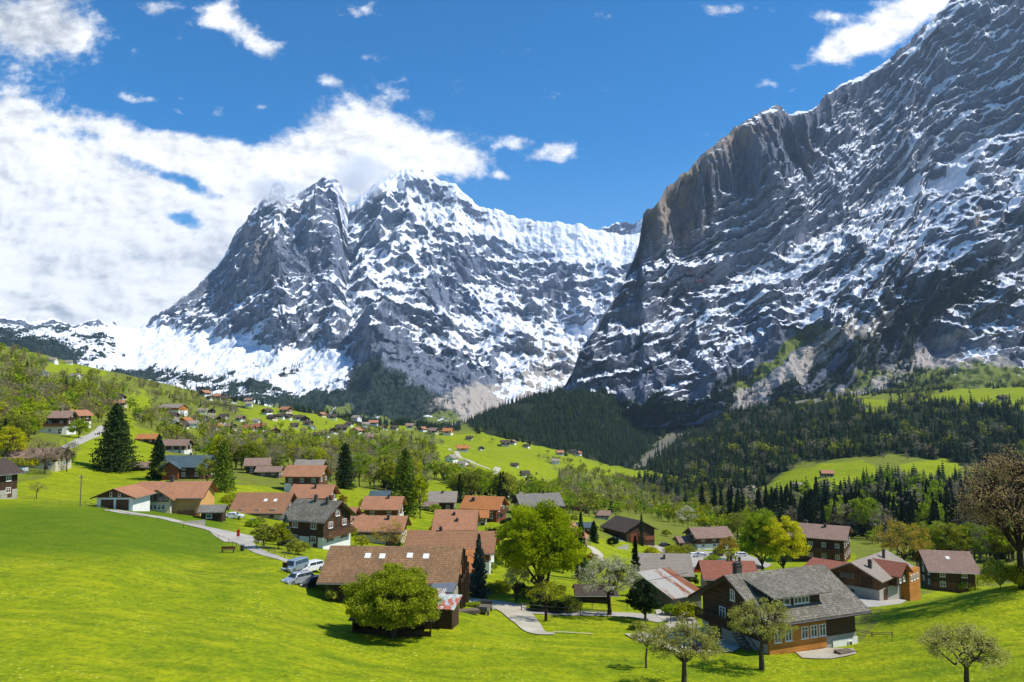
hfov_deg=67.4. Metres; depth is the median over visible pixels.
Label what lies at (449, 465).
broadleaf tree
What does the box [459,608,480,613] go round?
timber stack
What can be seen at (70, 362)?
chalet
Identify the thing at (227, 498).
bush
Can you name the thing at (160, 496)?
window
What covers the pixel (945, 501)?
spruce tree
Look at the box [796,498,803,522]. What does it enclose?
spruce tree
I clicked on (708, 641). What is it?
apple tree
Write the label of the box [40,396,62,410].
broadleaf tree
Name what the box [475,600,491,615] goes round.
farm trailer
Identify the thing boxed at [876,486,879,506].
spruce tree
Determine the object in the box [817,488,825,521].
spruce tree
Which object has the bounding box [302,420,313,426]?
chalet
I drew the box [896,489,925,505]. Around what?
broadleaf tree
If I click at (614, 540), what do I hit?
bush
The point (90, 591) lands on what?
ground
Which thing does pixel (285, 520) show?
spruce tree
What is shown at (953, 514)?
spruce tree
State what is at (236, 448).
broadleaf tree
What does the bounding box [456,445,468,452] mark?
chalet
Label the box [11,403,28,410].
broadleaf tree
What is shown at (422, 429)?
chalet
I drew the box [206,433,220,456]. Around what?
broadleaf tree
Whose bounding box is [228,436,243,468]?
broadleaf tree
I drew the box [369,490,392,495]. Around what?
barn
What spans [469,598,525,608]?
road
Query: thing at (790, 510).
broadleaf tree
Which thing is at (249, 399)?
chalet
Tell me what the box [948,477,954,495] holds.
spruce tree
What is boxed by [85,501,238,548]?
post fence
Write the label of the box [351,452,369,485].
broadleaf tree
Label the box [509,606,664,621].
road
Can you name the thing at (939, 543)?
broadleaf tree
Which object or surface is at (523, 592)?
bush
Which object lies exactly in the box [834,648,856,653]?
timber stack
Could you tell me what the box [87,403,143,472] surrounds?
spruce tree
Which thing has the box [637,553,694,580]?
house
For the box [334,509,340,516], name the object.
window
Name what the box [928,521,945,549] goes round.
broadleaf tree
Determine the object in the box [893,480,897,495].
spruce tree
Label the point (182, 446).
chalet
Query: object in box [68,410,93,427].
chalet
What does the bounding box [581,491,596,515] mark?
broadleaf tree
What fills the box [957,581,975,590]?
bush
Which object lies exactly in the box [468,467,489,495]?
broadleaf tree
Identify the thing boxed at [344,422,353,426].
chalet
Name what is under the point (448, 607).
lean to shed
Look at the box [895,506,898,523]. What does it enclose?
spruce tree
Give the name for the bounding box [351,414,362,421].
chalet
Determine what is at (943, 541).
broadleaf tree
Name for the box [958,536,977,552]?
broadleaf tree
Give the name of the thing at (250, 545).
footpath
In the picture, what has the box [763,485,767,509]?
spruce tree
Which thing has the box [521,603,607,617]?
rail fence
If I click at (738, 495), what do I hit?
spruce tree
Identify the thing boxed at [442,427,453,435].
chalet
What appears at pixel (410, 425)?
chalet
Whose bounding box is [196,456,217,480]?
broadleaf tree
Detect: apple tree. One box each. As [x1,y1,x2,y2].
[525,580,569,620]
[572,551,641,614]
[640,617,731,681]
[726,591,799,670]
[915,618,1015,681]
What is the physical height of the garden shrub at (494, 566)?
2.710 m
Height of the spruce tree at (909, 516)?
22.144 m
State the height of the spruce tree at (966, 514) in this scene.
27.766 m
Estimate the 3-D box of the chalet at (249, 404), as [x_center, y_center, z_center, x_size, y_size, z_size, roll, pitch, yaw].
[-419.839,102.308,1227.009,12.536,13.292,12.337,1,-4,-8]
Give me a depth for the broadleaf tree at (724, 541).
239.19 m
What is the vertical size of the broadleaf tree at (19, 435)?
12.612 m
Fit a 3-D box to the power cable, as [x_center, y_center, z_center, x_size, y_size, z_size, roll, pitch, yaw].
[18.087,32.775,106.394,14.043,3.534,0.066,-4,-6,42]
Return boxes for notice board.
[282,563,287,573]
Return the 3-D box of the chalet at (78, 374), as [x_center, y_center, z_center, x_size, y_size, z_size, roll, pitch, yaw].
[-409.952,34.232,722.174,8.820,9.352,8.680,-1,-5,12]
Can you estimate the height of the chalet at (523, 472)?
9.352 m
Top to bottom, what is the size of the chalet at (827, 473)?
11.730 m
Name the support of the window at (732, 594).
in the old chalet at (825, 604)
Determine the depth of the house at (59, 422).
309.00 m
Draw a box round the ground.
[0,345,1023,681]
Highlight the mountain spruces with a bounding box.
[0,249,1023,426]
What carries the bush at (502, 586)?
on the ground
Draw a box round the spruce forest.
[15,358,1023,549]
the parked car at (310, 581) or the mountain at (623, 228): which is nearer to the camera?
the parked car at (310, 581)
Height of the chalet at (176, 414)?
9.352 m
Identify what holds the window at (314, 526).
in the old chalet at (316, 522)
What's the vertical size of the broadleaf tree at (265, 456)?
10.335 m
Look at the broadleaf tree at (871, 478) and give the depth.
688.61 m
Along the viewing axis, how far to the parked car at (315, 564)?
113.42 m
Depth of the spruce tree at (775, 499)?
521.43 m
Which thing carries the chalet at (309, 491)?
on the ground
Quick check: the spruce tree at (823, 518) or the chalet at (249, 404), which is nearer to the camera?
the spruce tree at (823, 518)
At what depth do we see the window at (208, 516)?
164.59 m
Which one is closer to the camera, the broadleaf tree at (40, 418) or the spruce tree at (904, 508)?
the broadleaf tree at (40, 418)
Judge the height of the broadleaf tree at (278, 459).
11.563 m
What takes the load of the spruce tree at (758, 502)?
on the ground
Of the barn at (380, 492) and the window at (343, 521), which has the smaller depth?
the window at (343, 521)
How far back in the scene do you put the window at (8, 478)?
159.80 m
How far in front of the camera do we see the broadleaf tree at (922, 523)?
253.08 m
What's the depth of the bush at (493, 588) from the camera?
123.03 m
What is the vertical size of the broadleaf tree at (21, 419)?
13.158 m
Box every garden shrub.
[255,516,266,523]
[337,495,347,501]
[387,536,403,545]
[429,503,440,511]
[491,562,498,570]
[494,549,505,564]
[558,584,566,591]
[570,514,578,520]
[587,553,598,560]
[602,570,623,582]
[661,530,671,535]
[688,575,698,583]
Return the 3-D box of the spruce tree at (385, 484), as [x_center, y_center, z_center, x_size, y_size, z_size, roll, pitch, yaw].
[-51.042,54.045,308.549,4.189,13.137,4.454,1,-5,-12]
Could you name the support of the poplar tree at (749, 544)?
on the ground
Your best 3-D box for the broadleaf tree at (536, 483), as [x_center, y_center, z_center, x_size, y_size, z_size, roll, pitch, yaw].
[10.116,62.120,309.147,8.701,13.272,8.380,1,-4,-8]
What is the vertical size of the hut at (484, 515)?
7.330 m
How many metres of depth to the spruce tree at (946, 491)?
558.77 m
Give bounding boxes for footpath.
[235,540,288,561]
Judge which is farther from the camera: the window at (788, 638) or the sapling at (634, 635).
the window at (788, 638)
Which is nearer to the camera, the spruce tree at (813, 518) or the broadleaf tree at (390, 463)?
the broadleaf tree at (390, 463)
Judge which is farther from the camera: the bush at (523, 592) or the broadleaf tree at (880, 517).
the broadleaf tree at (880, 517)
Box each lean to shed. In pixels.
[432,582,456,593]
[435,588,446,595]
[436,593,462,629]
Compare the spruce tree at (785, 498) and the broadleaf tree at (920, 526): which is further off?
the spruce tree at (785, 498)
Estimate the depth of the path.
102.47 m
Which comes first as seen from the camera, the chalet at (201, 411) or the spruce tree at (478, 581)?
the spruce tree at (478, 581)
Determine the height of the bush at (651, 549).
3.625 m
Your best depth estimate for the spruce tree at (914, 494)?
533.10 m
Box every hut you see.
[130,462,151,470]
[135,434,160,444]
[421,501,438,511]
[478,510,489,524]
[572,584,618,602]
[576,522,591,533]
[594,510,610,519]
[672,536,693,546]
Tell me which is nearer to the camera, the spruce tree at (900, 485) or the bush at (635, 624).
the bush at (635, 624)
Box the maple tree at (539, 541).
[493,499,588,600]
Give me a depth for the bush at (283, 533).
131.43 m
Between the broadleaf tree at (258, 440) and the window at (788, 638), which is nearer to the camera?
the window at (788, 638)
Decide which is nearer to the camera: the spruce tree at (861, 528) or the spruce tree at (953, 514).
the spruce tree at (953, 514)
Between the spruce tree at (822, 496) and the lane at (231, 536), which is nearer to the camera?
the lane at (231, 536)
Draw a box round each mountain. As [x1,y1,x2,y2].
[0,167,639,425]
[562,0,1023,427]
[599,218,642,234]
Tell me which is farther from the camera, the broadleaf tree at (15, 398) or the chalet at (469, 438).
the chalet at (469, 438)
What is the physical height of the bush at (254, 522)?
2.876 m
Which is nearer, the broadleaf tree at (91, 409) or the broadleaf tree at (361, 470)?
the broadleaf tree at (361, 470)
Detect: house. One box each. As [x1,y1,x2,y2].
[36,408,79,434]
[138,475,220,515]
[229,492,296,519]
[345,503,362,526]
[352,515,411,544]
[404,526,499,574]
[431,509,479,530]
[458,549,485,588]
[565,521,588,548]
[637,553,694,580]
[695,555,757,586]
[910,549,980,592]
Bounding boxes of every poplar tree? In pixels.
[738,508,786,569]
[756,515,811,568]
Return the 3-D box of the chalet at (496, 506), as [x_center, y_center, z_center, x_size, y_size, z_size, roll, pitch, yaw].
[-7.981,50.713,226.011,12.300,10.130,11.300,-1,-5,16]
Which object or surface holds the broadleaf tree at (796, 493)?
on the ground
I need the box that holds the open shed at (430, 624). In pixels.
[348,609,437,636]
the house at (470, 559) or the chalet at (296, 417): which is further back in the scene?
the chalet at (296, 417)
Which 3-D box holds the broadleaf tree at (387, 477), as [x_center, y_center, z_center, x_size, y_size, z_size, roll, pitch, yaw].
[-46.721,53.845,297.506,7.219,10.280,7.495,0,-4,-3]
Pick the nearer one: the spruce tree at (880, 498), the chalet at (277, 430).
the spruce tree at (880, 498)
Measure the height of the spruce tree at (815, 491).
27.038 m
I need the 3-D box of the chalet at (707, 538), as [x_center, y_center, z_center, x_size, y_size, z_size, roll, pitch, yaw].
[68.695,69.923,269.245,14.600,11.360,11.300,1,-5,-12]
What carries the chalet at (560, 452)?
on the ground
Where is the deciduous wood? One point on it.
(16, 374)
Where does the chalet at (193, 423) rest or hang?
on the ground
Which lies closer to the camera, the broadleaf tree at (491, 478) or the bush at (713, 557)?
the bush at (713, 557)
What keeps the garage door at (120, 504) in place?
in the garage
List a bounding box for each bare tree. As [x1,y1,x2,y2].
[22,437,67,473]
[56,438,82,471]
[946,434,1023,588]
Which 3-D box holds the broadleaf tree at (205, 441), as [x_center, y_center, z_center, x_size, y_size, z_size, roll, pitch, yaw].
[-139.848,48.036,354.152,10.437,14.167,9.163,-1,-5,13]
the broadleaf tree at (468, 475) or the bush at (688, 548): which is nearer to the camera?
the bush at (688, 548)
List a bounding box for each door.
[7,487,11,496]
[101,500,113,508]
[116,500,128,509]
[313,537,317,547]
[630,533,636,541]
[709,622,721,638]
[883,588,887,599]
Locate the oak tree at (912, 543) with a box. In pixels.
[871,517,934,559]
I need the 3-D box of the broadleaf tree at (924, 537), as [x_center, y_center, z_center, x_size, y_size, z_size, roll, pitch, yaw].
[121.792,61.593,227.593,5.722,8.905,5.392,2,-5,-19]
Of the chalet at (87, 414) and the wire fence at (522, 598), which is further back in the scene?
the chalet at (87, 414)
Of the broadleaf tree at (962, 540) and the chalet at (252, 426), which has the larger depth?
the chalet at (252, 426)
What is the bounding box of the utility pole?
[79,475,83,506]
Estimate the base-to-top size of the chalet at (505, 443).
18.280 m
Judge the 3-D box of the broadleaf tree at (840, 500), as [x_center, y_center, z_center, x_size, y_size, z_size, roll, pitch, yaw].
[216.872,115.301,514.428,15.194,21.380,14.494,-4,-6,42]
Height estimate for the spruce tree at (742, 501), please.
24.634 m
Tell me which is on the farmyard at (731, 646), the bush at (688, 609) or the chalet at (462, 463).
the bush at (688, 609)
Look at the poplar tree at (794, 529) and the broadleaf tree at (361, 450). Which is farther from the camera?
the broadleaf tree at (361, 450)
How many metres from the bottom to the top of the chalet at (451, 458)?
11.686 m
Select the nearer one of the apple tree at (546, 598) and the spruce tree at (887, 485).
the apple tree at (546, 598)
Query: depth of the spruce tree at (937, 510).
415.06 m
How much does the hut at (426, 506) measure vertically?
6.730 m
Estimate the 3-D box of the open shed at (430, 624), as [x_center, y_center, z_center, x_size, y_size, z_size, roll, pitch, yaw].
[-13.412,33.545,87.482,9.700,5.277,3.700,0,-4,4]
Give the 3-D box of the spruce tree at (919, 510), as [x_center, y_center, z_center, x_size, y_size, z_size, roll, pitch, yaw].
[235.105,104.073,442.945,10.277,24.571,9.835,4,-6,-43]
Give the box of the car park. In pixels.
[674,551,771,569]
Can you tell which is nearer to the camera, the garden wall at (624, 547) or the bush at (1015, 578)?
the bush at (1015, 578)
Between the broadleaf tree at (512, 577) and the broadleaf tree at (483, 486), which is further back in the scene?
the broadleaf tree at (483, 486)
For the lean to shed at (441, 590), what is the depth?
94.78 m
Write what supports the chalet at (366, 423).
on the ground
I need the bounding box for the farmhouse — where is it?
[804,549,920,600]
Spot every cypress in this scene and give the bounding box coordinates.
[589,520,599,543]
[638,514,644,545]
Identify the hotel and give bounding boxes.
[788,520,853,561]
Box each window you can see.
[5,475,10,481]
[152,493,157,501]
[158,493,162,501]
[205,514,211,518]
[291,521,299,527]
[309,523,317,529]
[309,536,317,542]
[327,521,333,528]
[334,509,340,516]
[341,518,347,525]
[719,606,725,617]
[730,589,735,601]
[773,630,782,643]
[784,628,792,641]
[801,626,809,639]
[810,624,817,637]
[818,623,826,636]
[940,581,945,586]
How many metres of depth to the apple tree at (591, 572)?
106.51 m
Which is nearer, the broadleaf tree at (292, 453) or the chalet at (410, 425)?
the broadleaf tree at (292, 453)
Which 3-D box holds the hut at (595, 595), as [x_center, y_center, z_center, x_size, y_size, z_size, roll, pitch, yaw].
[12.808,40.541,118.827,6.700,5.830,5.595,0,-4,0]
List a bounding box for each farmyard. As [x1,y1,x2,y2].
[625,609,739,652]
[858,597,905,606]
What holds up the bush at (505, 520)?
on the ground
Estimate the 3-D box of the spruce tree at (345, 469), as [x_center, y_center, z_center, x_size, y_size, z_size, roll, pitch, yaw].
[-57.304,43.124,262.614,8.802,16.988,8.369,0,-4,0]
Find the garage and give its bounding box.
[90,484,156,510]
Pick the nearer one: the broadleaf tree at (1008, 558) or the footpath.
the footpath
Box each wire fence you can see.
[3,495,85,506]
[469,589,626,606]
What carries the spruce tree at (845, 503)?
on the ground
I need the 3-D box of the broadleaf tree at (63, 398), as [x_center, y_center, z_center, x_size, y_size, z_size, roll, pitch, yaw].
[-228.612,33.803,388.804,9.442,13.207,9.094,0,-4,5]
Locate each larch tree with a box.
[211,440,238,492]
[389,447,424,518]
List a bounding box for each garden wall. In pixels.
[177,520,204,525]
[617,544,627,549]
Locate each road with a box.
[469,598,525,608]
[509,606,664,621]
[615,537,666,552]
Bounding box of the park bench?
[221,546,234,552]
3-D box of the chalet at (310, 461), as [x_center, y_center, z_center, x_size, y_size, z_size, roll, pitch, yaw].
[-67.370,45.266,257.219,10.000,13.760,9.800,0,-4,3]
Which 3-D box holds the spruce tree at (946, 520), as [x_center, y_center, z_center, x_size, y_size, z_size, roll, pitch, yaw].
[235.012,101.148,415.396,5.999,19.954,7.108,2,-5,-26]
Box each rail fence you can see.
[256,542,294,557]
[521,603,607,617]
[670,616,692,625]
[855,628,892,635]
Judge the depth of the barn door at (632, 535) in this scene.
262.73 m
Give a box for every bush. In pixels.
[0,456,27,465]
[22,453,41,465]
[155,461,167,475]
[218,493,236,503]
[244,518,262,526]
[249,523,278,547]
[268,522,294,548]
[285,537,311,553]
[325,588,338,600]
[350,528,358,539]
[354,535,368,545]
[484,527,503,540]
[484,582,497,592]
[494,580,511,591]
[499,517,513,530]
[510,582,527,593]
[518,586,537,597]
[527,599,544,609]
[537,595,564,613]
[559,595,582,611]
[606,537,618,544]
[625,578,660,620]
[628,620,647,629]
[643,546,657,552]
[661,603,682,614]
[662,543,686,552]
[670,601,701,619]
[681,544,697,553]
[702,553,722,559]
[712,547,726,555]
[725,551,737,559]
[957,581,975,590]
[975,572,995,587]
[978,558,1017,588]
[995,563,1023,587]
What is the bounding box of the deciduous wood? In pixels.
[0,342,1023,551]
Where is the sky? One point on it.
(138, 138)
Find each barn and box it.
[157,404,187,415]
[243,458,271,474]
[254,466,284,477]
[316,545,468,608]
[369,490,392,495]
[600,515,657,545]
[637,567,700,607]
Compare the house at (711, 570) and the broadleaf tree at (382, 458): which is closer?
the house at (711, 570)
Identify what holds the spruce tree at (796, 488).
on the ground
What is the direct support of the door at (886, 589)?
in the farmhouse
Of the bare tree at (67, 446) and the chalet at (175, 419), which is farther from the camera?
the chalet at (175, 419)
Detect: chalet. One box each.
[0,458,25,498]
[4,444,76,471]
[48,357,58,364]
[65,360,72,364]
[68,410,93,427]
[69,372,82,380]
[114,400,127,407]
[116,394,127,399]
[158,453,215,479]
[162,437,195,453]
[168,412,180,420]
[169,417,180,423]
[174,420,190,429]
[180,417,192,420]
[187,419,198,427]
[197,407,207,413]
[199,389,211,396]
[208,409,215,414]
[211,394,221,399]
[214,415,226,424]
[220,395,228,401]
[224,423,237,430]
[235,415,246,421]
[243,424,255,430]
[244,397,254,401]
[244,401,253,406]
[251,418,260,422]
[254,423,266,431]
[261,408,273,414]
[266,414,278,421]
[271,426,280,434]
[276,413,285,419]
[278,405,293,413]
[278,494,357,549]
[281,465,331,491]
[285,414,292,420]
[290,422,298,428]
[290,483,340,500]
[292,415,302,420]
[294,455,329,466]
[299,415,309,421]
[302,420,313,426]
[317,412,325,417]
[326,413,337,420]
[329,427,337,434]
[335,424,347,431]
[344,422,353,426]
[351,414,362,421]
[353,427,362,434]
[360,495,407,515]
[361,421,369,427]
[369,420,378,425]
[390,424,398,429]
[405,422,413,428]
[418,426,427,431]
[426,427,440,434]
[427,490,458,508]
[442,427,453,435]
[444,453,459,462]
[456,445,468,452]
[456,460,469,466]
[459,495,509,521]
[465,436,472,440]
[500,439,510,446]
[510,462,518,467]
[510,490,564,510]
[519,470,530,476]
[522,443,530,448]
[551,458,559,464]
[555,449,563,455]
[569,449,576,453]
[575,450,581,455]
[682,524,734,549]
[688,561,871,654]
[819,470,834,477]
[995,394,1008,400]
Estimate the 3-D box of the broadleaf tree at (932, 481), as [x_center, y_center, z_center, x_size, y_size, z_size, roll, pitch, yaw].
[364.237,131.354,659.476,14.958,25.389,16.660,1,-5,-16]
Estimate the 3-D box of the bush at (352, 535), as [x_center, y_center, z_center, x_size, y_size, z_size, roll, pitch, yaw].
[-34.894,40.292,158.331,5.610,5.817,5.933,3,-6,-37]
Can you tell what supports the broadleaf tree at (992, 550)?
on the ground
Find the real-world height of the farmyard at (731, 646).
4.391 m
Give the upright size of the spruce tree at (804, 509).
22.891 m
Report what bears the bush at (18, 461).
on the ground
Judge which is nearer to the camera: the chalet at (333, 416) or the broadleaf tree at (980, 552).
the broadleaf tree at (980, 552)
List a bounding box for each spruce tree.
[0,418,11,456]
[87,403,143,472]
[144,434,166,479]
[275,515,291,545]
[335,442,356,489]
[380,459,387,488]
[457,475,463,502]
[469,534,492,598]
[497,472,504,496]
[501,471,508,499]
[571,512,587,579]
[627,536,640,593]
[698,486,706,505]
[710,487,717,514]
[718,490,725,507]
[725,492,733,518]
[726,485,733,507]
[733,486,743,512]
[733,493,740,516]
[740,490,745,513]
[756,486,763,514]
[756,493,762,512]
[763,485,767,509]
[766,495,772,512]
[770,486,773,506]
[771,488,780,519]
[778,486,782,505]
[779,491,787,517]
[779,494,786,521]
[786,492,796,521]
[791,494,797,520]
[794,481,799,499]
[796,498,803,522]
[797,500,803,522]
[802,491,807,514]
[802,497,807,519]
[806,491,816,523]
[809,500,816,523]
[812,492,819,523]
[813,484,819,510]
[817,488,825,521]
[819,493,828,515]
[819,501,826,523]
[820,490,831,519]
[830,499,839,525]
[837,480,843,495]
[842,490,845,524]
[842,495,856,537]
[849,509,858,536]
[850,492,859,527]
[856,488,860,502]
[857,497,869,536]
[858,495,862,532]
[860,504,873,536]
[862,479,866,494]
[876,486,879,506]
[878,491,882,509]
[879,508,886,535]
[880,491,887,513]
[882,504,890,535]
[884,477,891,494]
[886,505,896,537]
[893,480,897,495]
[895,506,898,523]
[896,501,907,531]
[897,482,903,498]
[897,490,903,507]
[899,502,909,529]
[907,505,913,528]
[910,497,918,523]
[913,489,917,510]
[915,500,921,522]
[923,483,927,495]
[925,499,938,525]
[929,502,936,524]
[934,501,941,522]
[943,484,951,501]
[943,495,947,509]
[944,510,949,524]
[945,498,952,521]
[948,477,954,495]
[950,501,957,525]
[955,479,964,502]
[956,499,965,526]
[962,496,970,523]
[973,506,984,529]
[992,552,1006,559]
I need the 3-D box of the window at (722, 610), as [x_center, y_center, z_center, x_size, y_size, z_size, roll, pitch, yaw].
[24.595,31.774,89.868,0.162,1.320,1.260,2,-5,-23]
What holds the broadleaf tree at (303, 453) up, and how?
on the ground
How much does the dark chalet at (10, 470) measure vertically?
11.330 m
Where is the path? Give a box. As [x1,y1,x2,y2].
[492,606,554,633]
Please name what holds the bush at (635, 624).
on the ground
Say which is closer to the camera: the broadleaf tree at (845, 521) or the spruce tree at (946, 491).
the broadleaf tree at (845, 521)
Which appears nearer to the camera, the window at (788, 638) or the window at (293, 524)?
the window at (788, 638)
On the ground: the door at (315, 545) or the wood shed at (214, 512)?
the wood shed at (214, 512)
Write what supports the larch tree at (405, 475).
on the ground
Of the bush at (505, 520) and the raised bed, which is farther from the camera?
the bush at (505, 520)
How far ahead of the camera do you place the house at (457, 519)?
177.13 m
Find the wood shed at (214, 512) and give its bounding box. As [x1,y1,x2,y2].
[197,504,229,521]
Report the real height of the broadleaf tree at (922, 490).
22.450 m
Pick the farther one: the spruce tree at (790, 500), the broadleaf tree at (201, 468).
the spruce tree at (790, 500)
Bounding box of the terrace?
[796,648,855,657]
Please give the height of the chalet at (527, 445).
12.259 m
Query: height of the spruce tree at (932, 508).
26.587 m
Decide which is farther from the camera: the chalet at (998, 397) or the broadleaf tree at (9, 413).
the chalet at (998, 397)
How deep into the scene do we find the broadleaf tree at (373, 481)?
297.59 m
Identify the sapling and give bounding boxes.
[27,482,47,498]
[629,620,654,667]
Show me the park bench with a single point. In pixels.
(227, 548)
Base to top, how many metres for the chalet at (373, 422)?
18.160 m
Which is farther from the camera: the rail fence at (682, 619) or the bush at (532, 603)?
the bush at (532, 603)
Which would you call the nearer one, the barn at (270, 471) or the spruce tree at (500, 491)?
the barn at (270, 471)
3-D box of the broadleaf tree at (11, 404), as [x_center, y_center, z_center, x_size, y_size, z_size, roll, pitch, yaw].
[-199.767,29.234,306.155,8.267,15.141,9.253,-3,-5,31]
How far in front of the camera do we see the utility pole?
153.46 m
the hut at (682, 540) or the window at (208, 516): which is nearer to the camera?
the window at (208, 516)
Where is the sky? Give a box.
[0,0,948,328]
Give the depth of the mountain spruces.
2649.97 m
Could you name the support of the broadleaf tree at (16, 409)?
on the ground
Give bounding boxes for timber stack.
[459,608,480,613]
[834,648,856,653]
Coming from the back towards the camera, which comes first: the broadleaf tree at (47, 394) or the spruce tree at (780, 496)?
the spruce tree at (780, 496)
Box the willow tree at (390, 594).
[339,562,443,638]
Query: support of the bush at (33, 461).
on the ground
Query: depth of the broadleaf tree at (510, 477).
325.58 m
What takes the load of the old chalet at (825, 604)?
on the ground
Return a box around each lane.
[60,425,104,448]
[107,510,262,541]
[448,448,490,468]
[493,466,500,473]
[587,545,603,560]
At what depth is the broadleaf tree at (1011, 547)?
226.13 m
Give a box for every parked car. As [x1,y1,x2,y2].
[226,512,244,518]
[281,556,308,571]
[281,570,314,584]
[297,575,324,587]
[299,559,323,570]
[659,542,670,546]
[694,552,706,556]
[733,552,746,556]
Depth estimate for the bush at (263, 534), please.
129.89 m
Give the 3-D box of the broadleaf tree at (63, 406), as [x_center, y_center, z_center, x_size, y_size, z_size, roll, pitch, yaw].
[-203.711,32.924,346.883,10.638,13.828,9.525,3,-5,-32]
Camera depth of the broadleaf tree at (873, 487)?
604.37 m
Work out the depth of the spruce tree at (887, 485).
653.81 m
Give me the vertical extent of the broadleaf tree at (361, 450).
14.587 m
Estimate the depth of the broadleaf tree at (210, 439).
316.87 m
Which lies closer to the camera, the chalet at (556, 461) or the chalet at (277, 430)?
the chalet at (277, 430)
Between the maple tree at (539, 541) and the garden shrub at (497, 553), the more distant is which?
the garden shrub at (497, 553)
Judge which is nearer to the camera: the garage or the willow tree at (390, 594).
the willow tree at (390, 594)
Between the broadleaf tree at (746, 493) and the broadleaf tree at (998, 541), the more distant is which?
the broadleaf tree at (746, 493)
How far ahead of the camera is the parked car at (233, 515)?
173.16 m
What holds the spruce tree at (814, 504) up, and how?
on the ground
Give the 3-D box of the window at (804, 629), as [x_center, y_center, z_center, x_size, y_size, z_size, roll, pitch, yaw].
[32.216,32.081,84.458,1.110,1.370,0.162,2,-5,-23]
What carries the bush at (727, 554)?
on the ground
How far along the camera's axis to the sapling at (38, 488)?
165.63 m
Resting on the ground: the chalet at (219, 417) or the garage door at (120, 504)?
the chalet at (219, 417)
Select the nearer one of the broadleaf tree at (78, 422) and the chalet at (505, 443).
the broadleaf tree at (78, 422)
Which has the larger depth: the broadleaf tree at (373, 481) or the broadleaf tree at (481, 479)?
the broadleaf tree at (373, 481)
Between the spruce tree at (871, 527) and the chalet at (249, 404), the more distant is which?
the chalet at (249, 404)
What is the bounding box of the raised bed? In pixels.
[465,601,480,607]
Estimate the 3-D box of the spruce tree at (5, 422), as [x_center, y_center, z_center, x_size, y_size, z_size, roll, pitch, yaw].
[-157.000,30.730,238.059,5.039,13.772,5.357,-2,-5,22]
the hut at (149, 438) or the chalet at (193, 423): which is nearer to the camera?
the hut at (149, 438)
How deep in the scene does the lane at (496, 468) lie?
713.96 m
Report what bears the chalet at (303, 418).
on the ground
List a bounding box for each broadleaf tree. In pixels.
[0,390,14,399]
[0,396,15,411]
[0,402,9,417]
[0,410,22,439]
[0,425,29,456]
[3,399,20,415]
[3,406,24,428]
[5,414,32,445]
[10,396,29,406]
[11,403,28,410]
[16,395,31,406]
[22,400,51,433]
[24,410,44,438]
[25,417,42,441]
[28,395,50,410]
[39,386,55,400]
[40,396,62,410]
[54,401,72,410]
[55,395,70,409]
[66,417,90,437]
[79,397,97,411]
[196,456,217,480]
[199,432,212,447]
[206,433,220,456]
[206,433,223,458]
[208,434,230,455]
[214,436,236,456]
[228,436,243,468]
[230,444,240,467]
[235,446,250,469]
[237,439,257,458]
[238,442,260,460]
[244,442,269,457]
[254,448,266,457]
[255,438,266,446]
[264,444,284,465]
[265,437,279,453]
[268,449,283,465]
[270,442,288,460]
[282,441,304,464]
[283,443,294,464]
[294,446,314,462]
[299,450,312,458]
[304,446,320,452]
[304,446,329,463]
[318,452,333,466]
[322,449,339,481]
[328,442,339,454]
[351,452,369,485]
[355,446,368,457]
[362,452,374,476]
[364,462,380,488]
[370,519,405,545]
[375,454,395,467]
[377,462,395,489]
[378,459,396,489]
[382,468,396,490]
[390,462,401,475]
[410,473,428,518]
[411,459,421,484]
[418,469,431,495]
[442,462,459,476]
[443,465,464,481]
[445,472,462,490]
[446,470,468,496]
[452,464,477,494]
[456,469,483,493]
[461,471,481,494]
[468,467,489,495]
[481,470,498,495]
[491,475,508,491]
[496,472,518,495]
[502,566,532,599]
[527,479,547,493]
[548,485,566,500]
[549,479,560,492]
[563,488,578,513]
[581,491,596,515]
[675,505,697,523]
[717,536,738,557]
[724,511,747,539]
[733,487,756,507]
[750,489,763,502]
[780,506,796,520]
[787,491,802,512]
[798,479,812,497]
[820,499,842,524]
[828,497,843,509]
[828,503,860,525]
[847,495,885,538]
[857,489,870,496]
[859,476,876,487]
[863,483,878,496]
[869,504,896,536]
[886,525,908,555]
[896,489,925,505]
[904,525,927,540]
[908,490,936,504]
[911,473,928,483]
[913,497,948,524]
[913,520,928,534]
[915,535,933,549]
[917,487,932,497]
[923,484,937,493]
[926,520,944,549]
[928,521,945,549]
[929,479,944,491]
[929,485,944,498]
[931,526,959,549]
[935,529,958,549]
[937,522,966,550]
[943,523,973,550]
[951,477,967,492]
[951,513,975,525]
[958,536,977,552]
[960,521,989,559]
[968,523,989,562]
[970,531,994,562]
[970,535,989,556]
[983,523,1008,559]
[984,525,1012,561]
[985,535,998,558]
[988,527,1009,559]
[992,538,1010,558]
[994,527,1015,560]
[996,532,1014,560]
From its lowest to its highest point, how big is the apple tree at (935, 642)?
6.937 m
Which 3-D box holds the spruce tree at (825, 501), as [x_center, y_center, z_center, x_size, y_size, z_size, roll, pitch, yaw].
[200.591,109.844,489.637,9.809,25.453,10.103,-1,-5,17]
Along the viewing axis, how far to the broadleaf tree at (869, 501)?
436.30 m
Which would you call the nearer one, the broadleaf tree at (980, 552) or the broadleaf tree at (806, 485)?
the broadleaf tree at (980, 552)
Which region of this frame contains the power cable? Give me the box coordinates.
[601,572,687,582]
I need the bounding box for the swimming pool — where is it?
[20,467,28,471]
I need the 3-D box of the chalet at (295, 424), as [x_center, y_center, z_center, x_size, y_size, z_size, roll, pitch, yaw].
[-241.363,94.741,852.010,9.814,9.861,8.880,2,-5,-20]
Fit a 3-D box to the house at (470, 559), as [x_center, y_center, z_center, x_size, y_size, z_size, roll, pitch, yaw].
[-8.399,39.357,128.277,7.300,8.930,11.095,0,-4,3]

